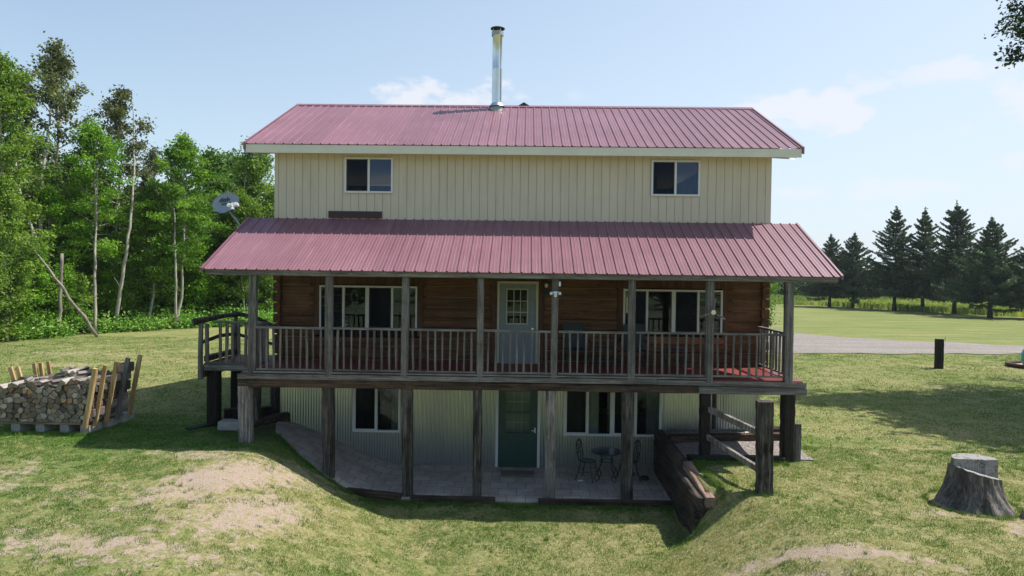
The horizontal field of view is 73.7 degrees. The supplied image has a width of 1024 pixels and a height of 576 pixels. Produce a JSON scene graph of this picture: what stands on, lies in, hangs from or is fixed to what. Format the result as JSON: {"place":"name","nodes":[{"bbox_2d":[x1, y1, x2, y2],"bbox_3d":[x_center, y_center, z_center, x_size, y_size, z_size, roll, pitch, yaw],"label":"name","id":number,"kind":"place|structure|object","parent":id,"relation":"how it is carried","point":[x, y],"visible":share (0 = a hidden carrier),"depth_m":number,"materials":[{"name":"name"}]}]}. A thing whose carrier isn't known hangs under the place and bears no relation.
{"place":"outdoors","nodes":[
{"label":"outdoors","id":0,"kind":"place"},
{"bbox_2d":[0,284,1023,575],"bbox_3d":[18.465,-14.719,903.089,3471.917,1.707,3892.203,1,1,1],"label":"ground","id":1,"kind":"structure","parent":0,"point":[210,474],"depth_m":12.73,"materials":[{"name":"green plant"}]},
{"bbox_2d":[0,267,32,339],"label":"young maple","id":2,"kind":"object","parent":1,"relation":"on","point":[3,326],"visible":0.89,"depth_m":33.51,"materials":[{"name":"green plant"}]},
{"bbox_2d":[0,262,41,339],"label":"young maple","id":3,"kind":"object","parent":1,"relation":"on","point":[23,319],"visible":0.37,"depth_m":34.83,"materials":[{"name":"green plant"}]},
{"bbox_2d":[11,424,32,431],"bbox_3d":[-11.201,3.170,15.604,0.200,0.220,0.400,1,1,1],"label":"concrete block","id":4,"kind":"object","parent":1,"relation":"on","point":[19,427],"depth_m":15.45,"materials":[{"name":"grey concrete"}]},
{"bbox_2d":[0,171,46,341],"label":"birch tree","id":5,"kind":"object","parent":1,"relation":"on","point":[9,199],"visible":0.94,"depth_m":33.88,"materials":[{"name":"green plant"}]},
{"bbox_2d":[3,128,43,242],"bbox_3d":[-30.076,-4.042,37.774,6.954,13.352,6.786,1,1,-5],"label":"broadleaf tree","id":6,"kind":"object","parent":1,"relation":"on","point":[34,195],"visible":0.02,"depth_m":39.05,"materials":[{"name":"green plant"}]},
{"bbox_2d":[0,61,51,226],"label":"aspen tree","id":7,"kind":"object","parent":1,"relation":"on","point":[26,118],"visible":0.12,"depth_m":43.87,"materials":[{"name":"green plant"}]},
{"bbox_2d":[6,193,59,317],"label":"broadleaf tree","id":8,"kind":"object","parent":1,"relation":"on","point":[25,198],"visible":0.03,"depth_m":40.18,"materials":[{"name":"green plant"}]},
{"bbox_2d":[10,242,60,327],"bbox_3d":[-25.615,0.031,36.495,2.717,5.360,2.686,1,1,22],"label":"young maple","id":9,"kind":"object","parent":1,"relation":"on","point":[43,279],"visible":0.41,"depth_m":36.46,"materials":[{"name":"green plant"}]},
{"bbox_2d":[0,49,78,316],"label":"birch tree","id":10,"kind":"object","parent":1,"relation":"on","point":[13,101],"visible":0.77,"depth_m":35.77,"materials":[{"name":"green plant"}]},
{"bbox_2d":[36,424,55,431],"bbox_3d":[-10.641,3.177,15.593,0.200,0.220,0.400,1,1,1],"label":"concrete block","id":11,"kind":"object","parent":1,"relation":"on","point":[42,427],"depth_m":15.40,"materials":[{"name":"grey concrete"}]},
{"bbox_2d":[9,183,89,311],"bbox_3d":[-26.151,-1.676,38.697,3.585,8.696,3.652,0,1,-15],"label":"maple tree","id":12,"kind":"object","parent":1,"relation":"on","point":[45,197],"visible":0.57,"depth_m":38.34,"materials":[{"name":"green plant"}]},
{"bbox_2d":[29,278,82,326],"bbox_3d":[-25.444,1.034,37.835,2.187,3.305,2.625,2,2,35],"label":"young maple","id":13,"kind":"object","parent":1,"relation":"on","point":[52,297],"visible":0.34,"depth_m":37.54,"materials":[{"name":"green plant"}]},
{"bbox_2d":[8,31,112,317],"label":"aspen tree","id":14,"kind":"object","parent":1,"relation":"on","point":[58,66],"visible":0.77,"depth_m":40.66,"materials":[{"name":"green plant"}]},
{"bbox_2d":[27,86,52,271],"bbox_3d":[-26.964,-6.856,39.687,0.813,12.234,5.033,0,1,-20],"label":"bare trunk","id":15,"kind":"object","parent":14,"relation":"attached to","point":[40,226],"visible":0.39,"depth_m":38.86,"materials":[{"name":"grey plant"}]},
{"bbox_2d":[30,156,91,275],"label":"broadleaf tree","id":16,"kind":"object","parent":1,"relation":"on","point":[60,187],"visible":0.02,"depth_m":46.91,"materials":[{"name":"green plant"}]},
{"bbox_2d":[31,247,98,336],"bbox_3d":[-23.396,0.151,35.734,3.240,5.115,0.735,0,2,-44],"label":"dead trunk","id":17,"kind":"object","parent":1,"relation":"on","point":[84,316],"visible":0.93,"depth_m":35.89,"materials":[{"name":"grey wood"}]},
{"bbox_2d":[46,263,89,327],"bbox_3d":[-25.010,0.610,38.034,2.605,4.145,2.368,1,1,-2],"label":"young maple","id":18,"kind":"object","parent":1,"relation":"on","point":[68,281],"visible":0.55,"depth_m":37.93,"materials":[{"name":"green plant"}]},
{"bbox_2d":[57,253,81,332],"bbox_3d":[-23.968,0.294,36.971,1.208,4.315,0.256,0,1,-13],"label":"dead trunk","id":19,"kind":"object","parent":1,"relation":"on","point":[60,310],"visible":0.9,"depth_m":36.81,"materials":[{"name":"grey wood"}]},
{"bbox_2d":[60,425,79,432],"bbox_3d":[-10.081,3.184,15.581,0.200,0.220,0.400,1,1,1],"label":"concrete block","id":20,"kind":"object","parent":1,"relation":"on","point":[65,428],"depth_m":15.38,"materials":[{"name":"grey concrete"}]},
{"bbox_2d":[49,206,107,317],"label":"broadleaf tree","id":21,"kind":"object","parent":1,"relation":"on","point":[83,250],"visible":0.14,"depth_m":42.32,"materials":[{"name":"green plant"}]},
{"bbox_2d":[65,270,102,331],"bbox_3d":[-25.111,0.786,39.537,2.460,3.718,2.953,0,1,-29],"label":"young maple","id":22,"kind":"object","parent":1,"relation":"on","point":[87,298],"visible":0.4,"depth_m":39.52,"materials":[{"name":"green plant"}]},
{"bbox_2d":[80,421,102,432],"bbox_3d":[-9.596,3.195,15.601,0.210,0.230,0.520,1,1,1],"label":"concrete block","id":23,"kind":"object","parent":1,"relation":"on","point":[91,428],"depth_m":15.45,"materials":[{"name":"grey concrete"}]},
{"bbox_2d":[0,354,142,428],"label":"firewood rack","id":24,"kind":"object","parent":23,"relation":"on","point":[89,402],"visible":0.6,"depth_m":15.76,"materials":[{"name":"brown wood"}]},
{"bbox_2d":[37,116,151,317],"bbox_3d":[-24.326,-3.779,40.221,5.898,12.846,5.612,1,1,21],"label":"maple tree","id":25,"kind":"object","parent":1,"relation":"on","point":[89,135],"visible":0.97,"depth_m":39.67,"materials":[{"name":"green plant"}]},
{"bbox_2d":[93,158,97,330],"bbox_3d":[-23.813,-2.491,39.036,0.249,10.078,1.780,0,1,-31],"label":"bare trunk","id":26,"kind":"object","parent":1,"relation":"on","point":[95,294],"visible":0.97,"depth_m":38.63,"materials":[{"name":"grey plant"}]},
{"bbox_2d":[61,180,138,286],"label":"broadleaf tree","id":27,"kind":"object","parent":1,"relation":"on","point":[109,204],"visible":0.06,"depth_m":46.94,"materials":[{"name":"green plant"}]},
{"bbox_2d":[88,265,119,318],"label":"young maple","id":28,"kind":"object","parent":1,"relation":"on","point":[100,308],"visible":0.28,"depth_m":41.57,"materials":[{"name":"green plant"}]},
{"bbox_2d":[88,262,128,322],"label":"young maple","id":29,"kind":"object","parent":1,"relation":"on","point":[108,273],"visible":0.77,"depth_m":41.39,"materials":[{"name":"green plant"}]},
{"bbox_2d":[100,416,118,427],"bbox_3d":[-9.534,3.184,16.160,0.210,0.230,0.520,1,1,1],"label":"concrete block","id":30,"kind":"object","parent":1,"relation":"on","point":[112,421],"depth_m":16.07,"materials":[{"name":"grey concrete"}]},
{"bbox_2d":[91,212,138,312],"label":"broadleaf tree","id":31,"kind":"object","parent":1,"relation":"on","point":[109,227],"visible":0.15,"depth_m":45.13,"materials":[{"name":"green plant"}]},
{"bbox_2d":[81,84,163,314],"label":"aspen tree","id":32,"kind":"object","parent":1,"relation":"on","point":[115,110],"visible":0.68,"depth_m":42.68,"materials":[{"name":"green plant"}]},
{"bbox_2d":[119,411,133,422],"bbox_3d":[-9.473,3.173,16.699,0.210,0.230,0.520,1,1,1],"label":"concrete block","id":33,"kind":"object","parent":1,"relation":"on","point":[124,416],"depth_m":16.59,"materials":[{"name":"grey concrete"}]},
{"bbox_2d":[120,181,148,301],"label":"broadleaf tree","id":34,"kind":"object","parent":1,"relation":"on","point":[128,186],"visible":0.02,"depth_m":51.16,"materials":[{"name":"green plant"}]},
{"bbox_2d":[112,262,163,319],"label":"young maple","id":35,"kind":"object","parent":1,"relation":"on","point":[131,297],"visible":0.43,"depth_m":42.67,"materials":[{"name":"green plant"}]},
{"bbox_2d":[0,299,276,341],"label":"undergrowth","id":36,"kind":"object","parent":1,"relation":"on","point":[125,324],"visible":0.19,"depth_m":40.78,"materials":[{"name":"green plant"}]},
{"bbox_2d":[113,104,134,324],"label":"bare trunk","id":37,"kind":"object","parent":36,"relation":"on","point":[118,302],"visible":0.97,"depth_m":40.49,"materials":[{"name":"grey plant"}]},
{"bbox_2d":[122,252,158,311],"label":"young maple","id":38,"kind":"object","parent":1,"relation":"on","point":[137,260],"visible":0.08,"depth_m":44.44,"materials":[{"name":"green plant"}]},
{"bbox_2d":[114,181,183,319],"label":"maple tree","id":39,"kind":"object","parent":1,"relation":"on","point":[155,274],"visible":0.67,"depth_m":42.48,"materials":[{"name":"green plant"}]},
{"bbox_2d":[125,142,173,255],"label":"aspen tree","id":40,"kind":"object","parent":1,"relation":"on","point":[152,156],"visible":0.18,"depth_m":48.10,"materials":[{"name":"green plant"}]},
{"bbox_2d":[138,258,177,317],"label":"young maple","id":41,"kind":"object","parent":1,"relation":"on","point":[164,296],"visible":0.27,"depth_m":44.30,"materials":[{"name":"green plant"}]},
{"bbox_2d":[154,272,193,318],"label":"young maple","id":42,"kind":"object","parent":1,"relation":"on","point":[168,301],"visible":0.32,"depth_m":45.13,"materials":[{"name":"green plant"}]},
{"bbox_2d":[173,163,176,321],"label":"bare trunk","id":43,"kind":"object","parent":1,"relation":"on","point":[175,296],"visible":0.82,"depth_m":41.58,"materials":[{"name":"grey plant"}]},
{"bbox_2d":[133,129,231,328],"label":"maple tree","id":44,"kind":"object","parent":1,"relation":"on","point":[183,151],"visible":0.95,"depth_m":42.64,"materials":[{"name":"green plant"}]},
{"bbox_2d":[177,259,214,316],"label":"young maple","id":45,"kind":"object","parent":1,"relation":"on","point":[198,293],"visible":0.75,"depth_m":45.36,"materials":[{"name":"green plant"}]},
{"bbox_2d":[171,184,221,313],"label":"broadleaf tree","id":46,"kind":"object","parent":1,"relation":"on","point":[187,195],"visible":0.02,"depth_m":48.96,"materials":[{"name":"green plant"}]},
{"bbox_2d":[170,194,230,304],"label":"maple tree","id":47,"kind":"object","parent":1,"relation":"on","point":[188,232],"visible":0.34,"depth_m":45.93,"materials":[{"name":"green plant"}]},
{"bbox_2d":[174,145,236,221],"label":"broadleaf tree","id":48,"kind":"object","parent":1,"relation":"on","point":[217,164],"visible":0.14,"depth_m":52.80,"materials":[{"name":"green plant"}]},
{"bbox_2d":[185,417,235,429],"bbox_3d":[-7.284,3.337,16.524,0.220,0.213,1.200,2,1,34],"label":"fallen tie","id":49,"kind":"object","parent":1,"relation":"on","point":[200,426],"visible":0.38,"depth_m":16.28,"materials":[{"name":"brown wood"}]},
{"bbox_2d":[196,247,235,315],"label":"young maple","id":50,"kind":"object","parent":1,"relation":"on","point":[210,253],"visible":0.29,"depth_m":46.56,"materials":[{"name":"green plant"}]},
{"bbox_2d":[201,275,240,314],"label":"young maple","id":51,"kind":"object","parent":1,"relation":"on","point":[228,303],"visible":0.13,"depth_m":46.74,"materials":[{"name":"green plant"}]},
{"bbox_2d":[204,174,243,307],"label":"broadleaf tree","id":52,"kind":"object","parent":1,"relation":"on","point":[223,187],"visible":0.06,"depth_m":51.13,"materials":[{"name":"green plant"}]},
{"bbox_2d":[217,419,238,430],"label":"stone block","id":53,"kind":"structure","parent":1,"relation":"on","point":[228,424],"depth_m":16.05,"materials":[{"name":"grey stone"}]},
{"bbox_2d":[198,215,258,313],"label":"broadleaf tree","id":54,"kind":"object","parent":1,"relation":"on","point":[221,300],"visible":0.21,"depth_m":47.02,"materials":[{"name":"green plant"}]},
{"bbox_2d":[216,148,261,199],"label":"broadleaf tree","id":55,"kind":"object","parent":1,"relation":"on","point":[231,156],"visible":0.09,"depth_m":56.87,"materials":[{"name":"green plant"}]},
{"bbox_2d":[215,185,263,312],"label":"birch tree","id":56,"kind":"object","parent":1,"relation":"on","point":[241,210],"visible":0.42,"depth_m":46.34,"materials":[{"name":"green plant"}]},
{"bbox_2d":[215,133,274,311],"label":"birch tree","id":57,"kind":"object","parent":1,"relation":"on","point":[258,167],"visible":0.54,"depth_m":48.14,"materials":[{"name":"green plant"}]},
{"bbox_2d":[224,406,272,418],"bbox_3d":[-6.692,3.190,17.333,1.147,0.332,0.254,0,1,-28],"label":"fallen tie","id":58,"kind":"object","parent":1,"relation":"on","point":[233,412],"visible":0.34,"depth_m":17.13,"materials":[{"name":"brown wood"}]},
{"bbox_2d":[258,278,272,313],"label":"young maple","id":59,"kind":"object","parent":1,"relation":"on","point":[260,306],"visible":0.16,"depth_m":49.79,"materials":[{"name":"green plant"}]},
{"bbox_2d":[258,278,276,312],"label":"broadleaf tree","id":60,"kind":"object","parent":1,"relation":"on","point":[270,290],"visible":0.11,"depth_m":50.07,"materials":[{"name":"green plant"}]},
{"bbox_2d":[254,412,290,426],"bbox_3d":[-6.109,3.378,16.957,0.289,0.435,1.251,2,2,36],"label":"fallen tie","id":61,"kind":"object","parent":1,"relation":"on","point":[276,418],"visible":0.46,"depth_m":17.02,"materials":[{"name":"brown wood"}]},
{"bbox_2d":[347,487,401,500],"bbox_3d":[-3.036,4.481,14.860,1.262,0.244,0.204,1,1,4],"label":"edging timber","id":62,"kind":"object","parent":1,"relation":"on","point":[379,494],"visible":0.87,"depth_m":14.77,"materials":[{"name":"brown wood"}]},
{"bbox_2d":[410,495,494,503],"bbox_3d":[-1.278,4.583,14.776,1.831,0.152,0.192,1,1,1],"label":"edging timber","id":63,"kind":"object","parent":1,"relation":"on","point":[450,499],"visible":0.93,"depth_m":14.70,"materials":[{"name":"brown wood"}]},
{"bbox_2d":[276,422,670,502],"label":"patio","id":64,"kind":"structure","parent":1,"relation":"on","point":[354,468],"depth_m":16.03,"materials":[{"name":"concrete"}]},
{"bbox_2d":[501,470,533,475],"bbox_3d":[0.137,4.516,16.669,0.800,0.024,0.400,1,1,1],"label":"doormat","id":65,"kind":"object","parent":64,"relation":"on","point":[515,473],"visible":1,"depth_m":16.62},
{"bbox_2d":[575,438,598,482],"bbox_3d":[1.797,4.090,16.289,0.494,0.945,0.436,1,1,29],"label":"bistro chair","id":66,"kind":"object","parent":64,"relation":"on","point":[587,460],"visible":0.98,"depth_m":16.30,"materials":[{"name":"black metal"}]},
{"bbox_2d":[591,447,620,482],"bbox_3d":[2.253,4.218,16.248,0.756,0.692,0.756,1,1,1],"label":"bistro table","id":67,"kind":"object","parent":64,"relation":"on","point":[606,451],"visible":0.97,"depth_m":16.18,"materials":[{"name":"black metal"}]},
{"bbox_2d":[616,439,640,480],"bbox_3d":[2.794,4.102,16.307,0.494,0.945,0.436,0,1,-14],"label":"bistro chair","id":68,"kind":"object","parent":64,"relation":"on","point":[635,460],"visible":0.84,"depth_m":16.30,"materials":[{"name":"black metal"}]},
{"bbox_2d":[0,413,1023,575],"bbox_3d":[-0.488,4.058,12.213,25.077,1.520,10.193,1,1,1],"label":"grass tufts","id":69,"kind":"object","parent":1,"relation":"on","point":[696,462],"visible":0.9,"depth_m":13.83,"materials":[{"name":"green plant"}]},
{"bbox_2d":[0,401,1023,575],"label":"weeds","id":70,"kind":"object","parent":1,"relation":"on","point":[477,506],"visible":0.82,"depth_m":12.57,"materials":[{"name":"green plant"}]},
{"bbox_2d":[192,26,843,499],"bbox_3d":[-0.184,-1.398,19.590,14.666,12.645,10.002,1,1,1],"label":"farmhouse","id":71,"kind":"object","parent":1,"relation":"on","point":[410,258],"visible":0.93,"depth_m":17.04,"materials":[{"name":"beige"}]},
{"bbox_2d":[212,192,239,225],"bbox_3d":[-6.986,-1.894,16.671,0.836,0.950,0.717,1,1,1],"label":"satellite dish","id":72,"kind":"object","parent":71,"relation":"attached to","point":[226,202],"visible":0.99,"depth_m":16.87,"materials":[{"name":"metal"}]},
{"bbox_2d":[344,157,392,192],"bbox_3d":[-3.598,-2.832,17.167,1.220,0.890,0.085,1,1,1],"label":"window","id":73,"kind":"structure","parent":71,"relation":"in","point":[356,169],"depth_m":17.16,"materials":[{"name":"white plastic"}]},
{"bbox_2d":[319,285,417,327],"bbox_3d":[-3.616,0.493,17.188,2.470,1.100,0.085,1,1,1],"label":"window","id":74,"kind":"structure","parent":71,"relation":"in","point":[379,300],"depth_m":17.18,"materials":[{"name":"white plastic"}]},
{"bbox_2d":[352,388,400,432],"bbox_3d":[-3.430,3.042,17.391,1.220,1.220,0.229,1,1,1],"label":"window","id":75,"kind":"structure","parent":71,"relation":"in","point":[364,401],"depth_m":17.32,"materials":[{"name":"white plastic"}]},
{"bbox_2d":[499,284,535,362],"bbox_3d":[0.139,0.882,17.114,0.904,1.972,0.105,1,1,1],"label":"upper door","id":76,"kind":"structure","parent":71,"relation":"in","point":[531,288],"depth_m":17.12,"materials":[{"name":"white paint"}]},
{"bbox_2d":[498,390,537,466],"bbox_3d":[0.151,3.490,17.445,0.984,2.062,0.564,1,1,1],"label":"lower door","id":77,"kind":"structure","parent":71,"relation":"in","point":[518,410],"depth_m":17.25,"materials":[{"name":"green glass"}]},
{"bbox_2d":[561,323,590,368],"bbox_3d":[1.543,1.387,16.557,0.633,1.057,0.637,1,1,-7],"label":"porch chair","id":78,"kind":"object","parent":71,"relation":"on","point":[573,326],"visible":0.82,"depth_m":16.76,"materials":[{"name":"grey fabric"}]},
{"bbox_2d":[594,347,616,367],"bbox_3d":[2.242,1.683,16.525,0.550,0.480,0.420,1,1,1],"label":"side table","id":79,"kind":"object","parent":71,"relation":"on","point":[602,348],"visible":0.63,"depth_m":16.35,"materials":[{"name":"grey plastic"}]},
{"bbox_2d":[563,391,661,436],"bbox_3d":[2.533,3.120,17.269,2.450,1.220,0.229,1,1,1],"label":"window","id":80,"kind":"structure","parent":71,"relation":"in","point":[581,409],"depth_m":17.21,"materials":[{"name":"white plastic"}]},
{"bbox_2d":[621,323,646,369],"bbox_3d":[2.947,1.407,16.449,0.634,1.057,0.637,1,1,7],"label":"porch chair","id":81,"kind":"object","parent":71,"relation":"on","point":[639,327],"visible":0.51,"depth_m":16.65,"materials":[{"name":"grey fabric"}]},
{"bbox_2d":[660,348,684,368],"bbox_3d":[3.881,1.714,16.492,0.550,0.460,0.420,1,1,1],"label":"side table","id":82,"kind":"object","parent":71,"relation":"on","point":[672,350],"visible":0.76,"depth_m":16.32,"materials":[{"name":"grey plastic"}]},
{"bbox_2d":[623,289,722,332],"bbox_3d":[4.007,0.593,17.033,2.460,1.100,0.085,1,1,1],"label":"window","id":83,"kind":"structure","parent":71,"relation":"in","point":[685,304],"depth_m":17.02,"materials":[{"name":"white plastic"}]},
{"bbox_2d":[651,160,700,196],"bbox_3d":[4.075,-2.731,17.011,1.210,0.890,0.085,1,1,1],"label":"window","id":84,"kind":"structure","parent":71,"relation":"in","point":[663,172],"depth_m":17.00,"materials":[{"name":"white plastic"}]},
{"bbox_2d":[538,498,672,507],"bbox_3d":[2.001,4.639,14.698,2.871,0.144,0.210,1,1,1],"label":"edging timber","id":85,"kind":"object","parent":1,"relation":"on","point":[627,503],"visible":0.91,"depth_m":14.62,"materials":[{"name":"brown wood"}]},
{"bbox_2d":[653,429,715,533],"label":"retaining wall","id":86,"kind":"structure","parent":1,"relation":"on","point":[690,496],"depth_m":14.17,"materials":[{"name":"brown wood"}]},
{"bbox_2d":[687,454,784,462],"bbox_3d":[4.840,3.721,14.791,2.042,0.203,0.232,1,1,2],"label":"landscape tie","id":87,"kind":"object","parent":1,"relation":"on","point":[719,457],"visible":0.43,"depth_m":14.72,"materials":[{"name":"wood"}]},
{"bbox_2d":[706,400,773,495],"bbox_3d":[4.515,3.006,13.635,0.342,1.908,2.453,1,1,-7],"label":"rail fence","id":88,"kind":"object","parent":1,"relation":"on","point":[762,466],"visible":0.95,"depth_m":12.46,"materials":[{"name":"wood"}]},
{"bbox_2d":[665,430,814,460],"bbox_3d":[5.185,3.712,16.017,2.880,0.236,2.180,1,1,1],"label":"gravel bed","id":89,"kind":"object","parent":1,"relation":"on","point":[740,447],"visible":0.29,"depth_m":15.83,"materials":[{"name":"grey gravel"}]},
{"bbox_2d":[712,394,716,428],"bbox_3d":[5.026,2.824,16.952,0.106,1.350,0.106,1,1,1],"label":"drain pipe","id":90,"kind":"object","parent":89,"relation":"on","point":[714,400],"visible":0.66,"depth_m":16.91,"materials":[{"name":"plastic"}]},
{"bbox_2d":[669,432,779,442],"bbox_3d":[5.118,3.577,16.305,2.745,0.258,0.223,1,1,-4],"label":"landscape tie","id":91,"kind":"object","parent":89,"relation":"on","point":[683,438],"visible":0.63,"depth_m":16.21,"materials":[{"name":"wood"}]},
{"bbox_2d":[765,282,781,325],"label":"broadleaf tree","id":92,"kind":"object","parent":1,"relation":"on","point":[771,305],"visible":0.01,"depth_m":41.86,"materials":[{"name":"green plant"}]},
{"bbox_2d":[794,423,800,461],"bbox_3d":[6.206,3.404,14.869,0.120,0.910,0.140,1,1,1],"label":"standing board","id":93,"kind":"object","parent":1,"relation":"on","point":[797,445],"visible":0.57,"depth_m":14.80,"materials":[{"name":"grey wood"}]},
{"bbox_2d":[794,234,858,306],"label":"spruce tree","id":94,"kind":"object","parent":1,"relation":"on","point":[830,250],"visible":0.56,"depth_m":98.12,"materials":[{"name":"green plant"}]},
{"bbox_2d":[811,230,886,307],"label":"spruce tree","id":95,"kind":"object","parent":1,"relation":"on","point":[854,264],"visible":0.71,"depth_m":95.48,"materials":[{"name":"green plant"}]},
{"bbox_2d":[848,206,927,309],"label":"spruce tree","id":96,"kind":"object","parent":1,"relation":"on","point":[896,252],"visible":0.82,"depth_m":89.75,"materials":[{"name":"green plant"}]},
{"bbox_2d":[770,293,1023,316],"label":"tall weeds","id":97,"kind":"object","parent":1,"relation":"on","point":[884,302],"visible":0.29,"depth_m":96.91,"materials":[{"name":"green plant"}]},
{"bbox_2d":[890,207,942,310],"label":"spruce tree","id":98,"kind":"object","parent":1,"relation":"on","point":[924,244],"visible":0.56,"depth_m":87.90,"materials":[{"name":"green plant"}]},
{"bbox_2d":[934,337,945,368],"bbox_3d":[19.238,2.951,30.695,0.379,1.520,0.306,1,1,1],"label":"marker post","id":99,"kind":"object","parent":1,"relation":"on","point":[939,354],"visible":0.95,"depth_m":30.56,"materials":[{"name":"brown wood"}]},
{"bbox_2d":[901,200,1000,313],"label":"spruce tree","id":100,"kind":"object","parent":1,"relation":"on","point":[955,220],"visible":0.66,"depth_m":82.53,"materials":[{"name":"green plant"}]},
{"bbox_2d":[931,214,1023,317],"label":"spruce tree","id":101,"kind":"object","parent":1,"relation":"on","point":[989,287],"visible":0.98,"depth_m":74.56,"materials":[{"name":"green plant"}]},
{"bbox_2d":[934,453,1023,518],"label":"tree stump","id":102,"kind":"object","parent":1,"relation":"on","point":[972,483],"visible":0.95,"depth_m":11.96,"materials":[{"name":"grey plant"}]},
{"bbox_2d":[984,0,1023,68],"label":"oak tree","id":103,"kind":"object","parent":1,"relation":"on","point":[1018,18],"visible":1,"depth_m":25.06,"materials":[{"name":"green plant"}]},
{"bbox_2d":[991,247,1023,313],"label":"spruce tree","id":104,"kind":"object","parent":1,"relation":"on","point":[1020,261],"visible":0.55,"depth_m":73.52,"materials":[{"name":"green plant"}]},
{"bbox_2d":[0,335,1023,450],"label":"lawn grass","id":105,"kind":"structure","parent":0,"point":[797,406],"depth_m":25.19,"materials":[{"name":"green plant"}]},
{"bbox_2d":[0,0,1023,267],"label":"sky","id":106,"kind":"structure","parent":0,"point":[906,105],"materials":[{"name":"blue"}]},
{"bbox_2d":[769,332,1023,354],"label":"gravel driveway","id":107,"kind":"structure","parent":0,"point":[809,344],"depth_m":39.73,"materials":[{"name":"grey gravel"}]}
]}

